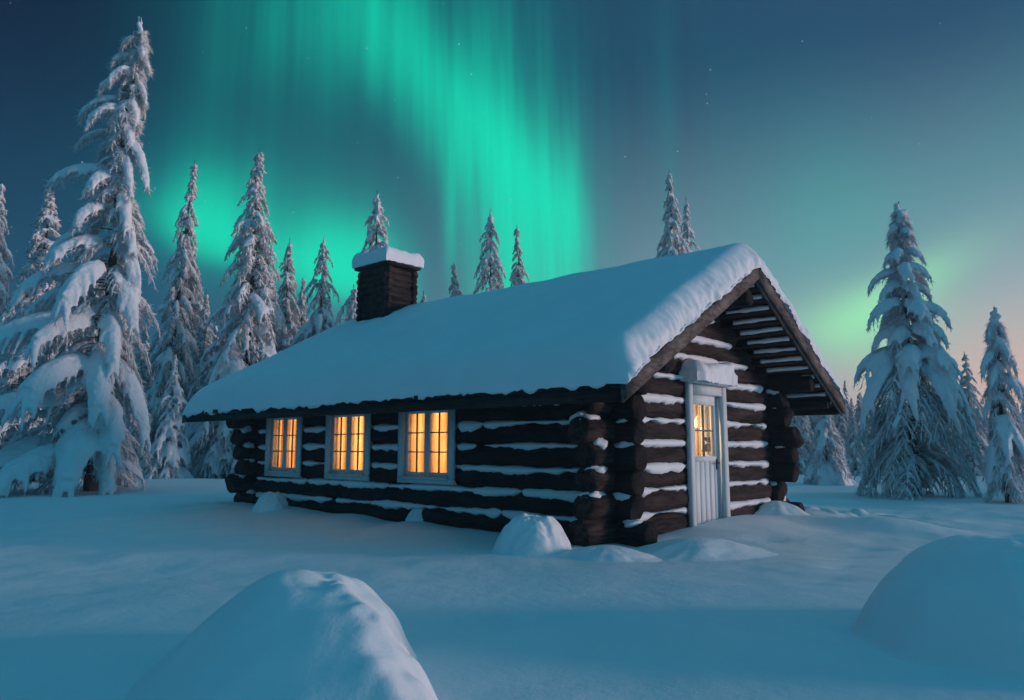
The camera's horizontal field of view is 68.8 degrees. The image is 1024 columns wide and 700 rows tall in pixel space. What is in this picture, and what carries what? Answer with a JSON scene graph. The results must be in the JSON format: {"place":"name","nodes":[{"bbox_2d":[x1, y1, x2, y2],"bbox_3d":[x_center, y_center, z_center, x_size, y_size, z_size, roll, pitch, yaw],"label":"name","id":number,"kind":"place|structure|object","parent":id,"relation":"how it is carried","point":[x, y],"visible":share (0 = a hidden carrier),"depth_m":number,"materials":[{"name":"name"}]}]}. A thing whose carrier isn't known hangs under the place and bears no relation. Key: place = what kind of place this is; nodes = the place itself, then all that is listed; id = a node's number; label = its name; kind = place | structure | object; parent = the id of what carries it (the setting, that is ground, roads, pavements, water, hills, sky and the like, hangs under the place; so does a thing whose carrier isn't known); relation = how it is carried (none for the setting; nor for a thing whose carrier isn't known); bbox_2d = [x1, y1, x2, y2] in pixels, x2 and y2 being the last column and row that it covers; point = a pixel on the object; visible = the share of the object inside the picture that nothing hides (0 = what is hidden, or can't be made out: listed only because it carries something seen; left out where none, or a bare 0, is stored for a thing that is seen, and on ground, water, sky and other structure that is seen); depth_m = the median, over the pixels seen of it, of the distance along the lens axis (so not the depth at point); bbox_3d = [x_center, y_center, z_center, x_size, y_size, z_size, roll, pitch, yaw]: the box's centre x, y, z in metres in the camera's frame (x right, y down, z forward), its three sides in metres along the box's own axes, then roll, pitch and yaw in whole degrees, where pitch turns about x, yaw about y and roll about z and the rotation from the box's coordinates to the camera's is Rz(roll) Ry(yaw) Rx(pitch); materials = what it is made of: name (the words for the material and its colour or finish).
{"place":"outdoors","nodes":[
{"label":"outdoors","id":0,"kind":"place"},
{"bbox_2d":[0,473,1023,699],"bbox_3d":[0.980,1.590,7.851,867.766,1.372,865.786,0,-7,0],"label":"snowy ground","id":1,"kind":"structure","parent":0,"point":[121,593],"depth_m":5.72,"materials":[{"name":"white snow"}]},
{"bbox_2d":[0,181,14,448],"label":"spruce tree","id":2,"kind":"object","parent":1,"relation":"on","point":[5,254],"visible":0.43,"depth_m":30.84,"materials":[{"name":"white plant"}]},
{"bbox_2d":[0,185,82,483],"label":"spruce tree","id":3,"kind":"object","parent":1,"relation":"on","point":[19,373],"visible":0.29,"depth_m":24.05,"materials":[{"name":"white plant"}]},
{"bbox_2d":[0,14,161,497],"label":"spruce tree","id":4,"kind":"object","parent":1,"relation":"on","point":[92,442],"visible":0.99,"depth_m":18.54,"materials":[{"name":"white plant"}]},
{"bbox_2d":[81,293,118,388],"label":"spruce tree","id":5,"kind":"object","parent":1,"relation":"on","point":[94,333],"visible":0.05,"depth_m":42.77,"materials":[{"name":"white plant"}]},
{"bbox_2d":[119,335,145,452],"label":"spruce tree","id":6,"kind":"object","parent":1,"relation":"on","point":[134,350],"visible":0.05,"depth_m":35.11,"materials":[{"name":"white plant"}]},
{"bbox_2d":[122,326,153,473],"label":"spruce tree","id":7,"kind":"object","parent":1,"relation":"on","point":[141,370],"visible":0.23,"depth_m":31.89,"materials":[{"name":"white plant"}]},
{"bbox_2d":[129,324,149,401],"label":"spruce tree","id":8,"kind":"object","parent":1,"relation":"on","point":[139,361],"depth_m":36.09,"materials":[{"name":"white plant"}]},
{"bbox_2d":[143,328,153,389],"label":"spruce tree","id":9,"kind":"object","parent":1,"relation":"on","point":[149,375],"visible":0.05,"depth_m":39.79,"materials":[{"name":"white plant"}]},
{"bbox_2d":[124,160,207,474],"bbox_3d":[-14.922,-0.998,32.387,3.982,15.204,3.815,1,-7,-6],"label":"spruce tree","id":10,"kind":"object","parent":1,"relation":"on","point":[174,305],"visible":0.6,"depth_m":32.27,"materials":[{"name":"white plant"}]},
{"bbox_2d":[143,353,193,478],"bbox_3d":[-12.303,2.762,26.793,2.115,5.348,2.204,-2,-8,13],"label":"spruce tree","id":11,"kind":"object","parent":1,"relation":"on","point":[170,447],"visible":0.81,"depth_m":26.59,"materials":[{"name":"white plant"}]},
{"bbox_2d":[177,243,214,386],"bbox_3d":[-16.369,1.018,38.236,5.195,13.240,4.760,-4,-8,26],"label":"spruce tree","id":12,"kind":"object","parent":1,"relation":"on","point":[197,309],"visible":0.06,"depth_m":38.44,"materials":[{"name":"white plant"}]},
{"bbox_2d":[184,329,208,472],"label":"spruce tree","id":13,"kind":"object","parent":1,"relation":"on","point":[201,346],"visible":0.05,"depth_m":34.45,"materials":[{"name":"white plant"}]},
{"bbox_2d":[184,294,218,393],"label":"spruce tree","id":14,"kind":"object","parent":1,"relation":"on","point":[202,323],"visible":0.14,"depth_m":37.61,"materials":[{"name":"white plant"}]},
{"bbox_2d":[212,323,217,351],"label":"spruce tree","id":15,"kind":"object","parent":1,"relation":"on","point":[215,330],"visible":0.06,"depth_m":51.94,"materials":[{"name":"white plant"}]},
{"bbox_2d":[179,151,285,478],"bbox_3d":[-10.388,-0.792,29.290,5.136,14.780,5.130,-4,-8,28],"label":"spruce tree","id":16,"kind":"object","parent":1,"relation":"on","point":[243,321],"visible":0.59,"depth_m":28.81,"materials":[{"name":"white plant"}]},
{"bbox_2d":[252,492,288,511],"bbox_3d":[-3.920,2.573,12.107,0.681,0.553,0.546,0,-7,0],"label":"snow mound","id":17,"kind":"object","parent":1,"relation":"on","point":[270,501],"visible":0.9,"depth_m":12.00,"materials":[{"name":"white snow"}]},
{"bbox_2d":[124,569,437,699],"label":"snow mound","id":18,"kind":"object","parent":1,"relation":"on","point":[298,634],"visible":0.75,"depth_m":3.11,"materials":[{"name":"white snow"}]},
{"bbox_2d":[273,238,301,352],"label":"spruce tree","id":19,"kind":"object","parent":1,"relation":"on","point":[288,286],"visible":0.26,"depth_m":36.41,"materials":[{"name":"white plant"}]},
{"bbox_2d":[294,277,307,328],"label":"spruce tree","id":20,"kind":"object","parent":1,"relation":"on","point":[301,302],"visible":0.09,"depth_m":38.51,"materials":[{"name":"white plant"}]},
{"bbox_2d":[291,238,339,345],"bbox_3d":[-9.270,0.885,33.995,5.072,12.631,4.639,-3,-8,21],"label":"spruce tree","id":21,"kind":"object","parent":1,"relation":"on","point":[315,324],"visible":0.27,"depth_m":34.39,"materials":[{"name":"white plant"}]},
{"bbox_2d":[345,285,357,320],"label":"spruce tree","id":22,"kind":"object","parent":1,"relation":"on","point":[351,311],"visible":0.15,"depth_m":27.36,"materials":[{"name":"white plant"}]},
{"bbox_2d":[334,194,388,325],"bbox_3d":[-5.135,0.011,29.988,5.287,13.550,5.782,2,-8,-15],"label":"spruce tree","id":23,"kind":"object","parent":1,"relation":"on","point":[376,227],"visible":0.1,"depth_m":30.79,"materials":[{"name":"white plant"}]},
{"bbox_2d":[405,508,423,521],"bbox_3d":[-1.256,2.446,10.518,0.589,0.475,0.485,0,-7,0],"label":"snow mound","id":24,"kind":"object","parent":1,"relation":"on","point":[414,514],"visible":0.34,"depth_m":10.40,"materials":[{"name":"white snow"}]},
{"bbox_2d":[420,291,426,302],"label":"spruce tree","id":25,"kind":"object","parent":1,"relation":"on","point":[423,298],"visible":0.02,"depth_m":36.57,"materials":[{"name":"white plant"}]},
{"bbox_2d":[448,264,461,296],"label":"spruce tree","id":26,"kind":"object","parent":1,"relation":"on","point":[455,287],"visible":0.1,"depth_m":34.63,"materials":[{"name":"white plant"}]},
{"bbox_2d":[472,208,505,293],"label":"spruce tree","id":27,"kind":"object","parent":1,"relation":"on","point":[488,243],"visible":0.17,"depth_m":32.59,"materials":[{"name":"white plant"}]},
{"bbox_2d":[182,243,847,546],"bbox_3d":[-0.346,0.322,12.753,9.619,4.895,6.257,-7,-10,42],"label":"log cabin","id":28,"kind":"object","parent":1,"relation":"on","point":[574,405],"visible":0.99,"depth_m":10.01,"materials":[{"name":"brown wood"}]},
{"bbox_2d":[264,417,304,477],"bbox_3d":[-3.825,1.608,12.961,1.100,1.150,0.400,-7,-10,42],"label":"window","id":29,"kind":"structure","parent":28,"relation":"in","point":[283,444],"depth_m":12.90,"materials":[{"name":"blue paint"}]},
{"bbox_2d":[324,414,373,480],"bbox_3d":[-2.458,1.449,11.741,1.130,1.150,0.400,-7,-10,42],"label":"window","id":30,"kind":"structure","parent":28,"relation":"in","point":[346,448],"depth_m":11.66,"materials":[{"name":"blue paint"}]},
{"bbox_2d":[397,409,457,484],"bbox_3d":[-1.098,1.292,10.526,1.160,1.150,0.400,-7,-10,42],"label":"window","id":31,"kind":"structure","parent":28,"relation":"in","point":[421,459],"depth_m":10.45,"materials":[{"name":"blue paint"}]},
{"bbox_2d":[678,359,737,526],"bbox_3d":[2.551,1.248,9.924,0.610,2.242,1.168,-7,-10,42],"label":"door","id":32,"kind":"structure","parent":28,"relation":"in","point":[708,487],"depth_m":9.95,"materials":[{"name":"paint"}]},
{"bbox_2d":[509,227,528,286],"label":"spruce tree","id":33,"kind":"object","parent":1,"relation":"on","point":[516,272],"visible":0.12,"depth_m":34.26,"materials":[{"name":"white plant"}]},
{"bbox_2d":[492,513,571,555],"bbox_3d":[0.198,2.022,7.825,0.980,0.631,0.786,0,-7,0],"label":"snow mound","id":34,"kind":"object","parent":1,"relation":"on","point":[525,534],"visible":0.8,"depth_m":7.66,"materials":[{"name":"white snow"}]},
{"bbox_2d":[556,545,662,562],"bbox_3d":[0.971,2.151,7.516,1.394,0.373,0.850,0,-7,0],"label":"snow mound","id":35,"kind":"object","parent":1,"relation":"on","point":[604,553],"visible":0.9,"depth_m":7.37,"materials":[{"name":"white snow"}]},
{"bbox_2d":[655,173,688,257],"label":"spruce tree","id":36,"kind":"object","parent":1,"relation":"on","point":[674,243],"visible":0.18,"depth_m":32.89,"materials":[{"name":"white plant"}]},
{"bbox_2d":[679,200,699,253],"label":"spruce tree","id":37,"kind":"object","parent":1,"relation":"on","point":[687,234],"visible":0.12,"depth_m":35.97,"materials":[{"name":"white plant"}]},
{"bbox_2d":[630,537,778,561],"bbox_3d":[1.998,2.196,7.947,2.035,0.406,1.280,3,-8,-22],"label":"snow mound","id":38,"kind":"object","parent":1,"relation":"on","point":[694,549],"visible":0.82,"depth_m":7.68,"materials":[{"name":"white snow"}]},
{"bbox_2d":[753,500,809,514],"bbox_3d":[3.883,2.441,10.969,1.115,0.462,0.745,0,-7,0],"label":"snow mound","id":39,"kind":"object","parent":1,"relation":"on","point":[774,507],"visible":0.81,"depth_m":10.81,"materials":[{"name":"white snow"}]},
{"bbox_2d":[790,416,808,474],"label":"spruce tree","id":40,"kind":"object","parent":1,"relation":"on","point":[801,463],"visible":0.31,"depth_m":30.13,"materials":[{"name":"white plant"}]},
{"bbox_2d":[795,415,816,465],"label":"spruce tree","id":41,"kind":"object","parent":1,"relation":"on","point":[803,422],"visible":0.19,"depth_m":31.05,"materials":[{"name":"white plant"}]},
{"bbox_2d":[807,415,815,439],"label":"spruce tree","id":42,"kind":"object","parent":1,"relation":"on","point":[812,422],"visible":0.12,"depth_m":40.31,"materials":[{"name":"white plant"}]},
{"bbox_2d":[802,415,857,485],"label":"spruce tree","id":43,"kind":"object","parent":1,"relation":"on","point":[829,468],"visible":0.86,"depth_m":22.48,"materials":[{"name":"white plant"}]},
{"bbox_2d":[830,414,852,457],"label":"spruce tree","id":44,"kind":"object","parent":1,"relation":"on","point":[840,425],"visible":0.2,"depth_m":31.56,"materials":[{"name":"white plant"}]},
{"bbox_2d":[841,404,850,436],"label":"spruce tree","id":45,"kind":"object","parent":1,"relation":"on","point":[846,417],"visible":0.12,"depth_m":35.38,"materials":[{"name":"white plant"}]},
{"bbox_2d":[843,379,849,415],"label":"spruce tree","id":46,"kind":"object","parent":1,"relation":"on","point":[845,394],"visible":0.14,"depth_m":44.96,"materials":[{"name":"white plant"}]},
{"bbox_2d":[848,398,855,421],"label":"spruce tree","id":47,"kind":"object","parent":1,"relation":"on","point":[850,407],"visible":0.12,"depth_m":44.34,"materials":[{"name":"white plant"}]},
{"bbox_2d":[844,408,864,475],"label":"spruce tree","id":48,"kind":"object","parent":1,"relation":"on","point":[850,449],"visible":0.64,"depth_m":29.73,"materials":[{"name":"white plant"}]},
{"bbox_2d":[854,393,863,450],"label":"spruce tree","id":49,"kind":"object","parent":1,"relation":"on","point":[857,415],"visible":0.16,"depth_m":39.97,"materials":[{"name":"white plant"}]},
{"bbox_2d":[861,417,876,468],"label":"spruce tree","id":50,"kind":"object","parent":1,"relation":"on","point":[865,439],"visible":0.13,"depth_m":36.28,"materials":[{"name":"white plant"}]},
{"bbox_2d":[851,201,984,500],"bbox_3d":[9.105,0.235,17.219,3.012,7.584,2.854,3,-8,-23],"label":"spruce tree","id":51,"kind":"object","parent":1,"relation":"on","point":[901,363],"visible":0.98,"depth_m":16.76,"materials":[{"name":"white plant"}]},
{"bbox_2d":[926,416,946,471],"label":"spruce tree","id":52,"kind":"object","parent":1,"relation":"on","point":[934,441],"visible":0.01,"depth_m":33.23,"materials":[{"name":"white plant"}]},
{"bbox_2d":[850,534,1023,683],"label":"snow mound","id":53,"kind":"object","parent":1,"relation":"on","point":[954,603],"visible":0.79,"depth_m":4.02,"materials":[{"name":"white snow"}]},
{"bbox_2d":[946,353,988,475],"bbox_3d":[18.375,2.932,29.979,2.276,5.772,2.701,3,-8,-24],"label":"spruce tree","id":54,"kind":"object","parent":1,"relation":"on","point":[977,417],"visible":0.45,"depth_m":29.71,"materials":[{"name":"white plant"}]},
{"bbox_2d":[977,307,1023,503],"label":"spruce tree","id":55,"kind":"object","parent":1,"relation":"on","point":[1002,472],"visible":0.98,"depth_m":14.85,"materials":[{"name":"white plant"}]},
{"bbox_2d":[1015,403,1023,435],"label":"spruce tree","id":56,"kind":"object","parent":1,"relation":"on","point":[1021,422],"visible":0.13,"depth_m":49.12,"materials":[{"name":"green plant"}]},
{"bbox_2d":[1019,402,1023,419],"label":"spruce tree","id":57,"kind":"object","parent":1,"relation":"on","point":[1022,410],"visible":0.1,"depth_m":58.66,"materials":[{"name":"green plant"}]},
{"bbox_2d":[0,0,1023,417],"label":"sky","id":58,"kind":"structure","parent":0,"point":[792,132],"materials":[{"name":"teal"}]}
]}

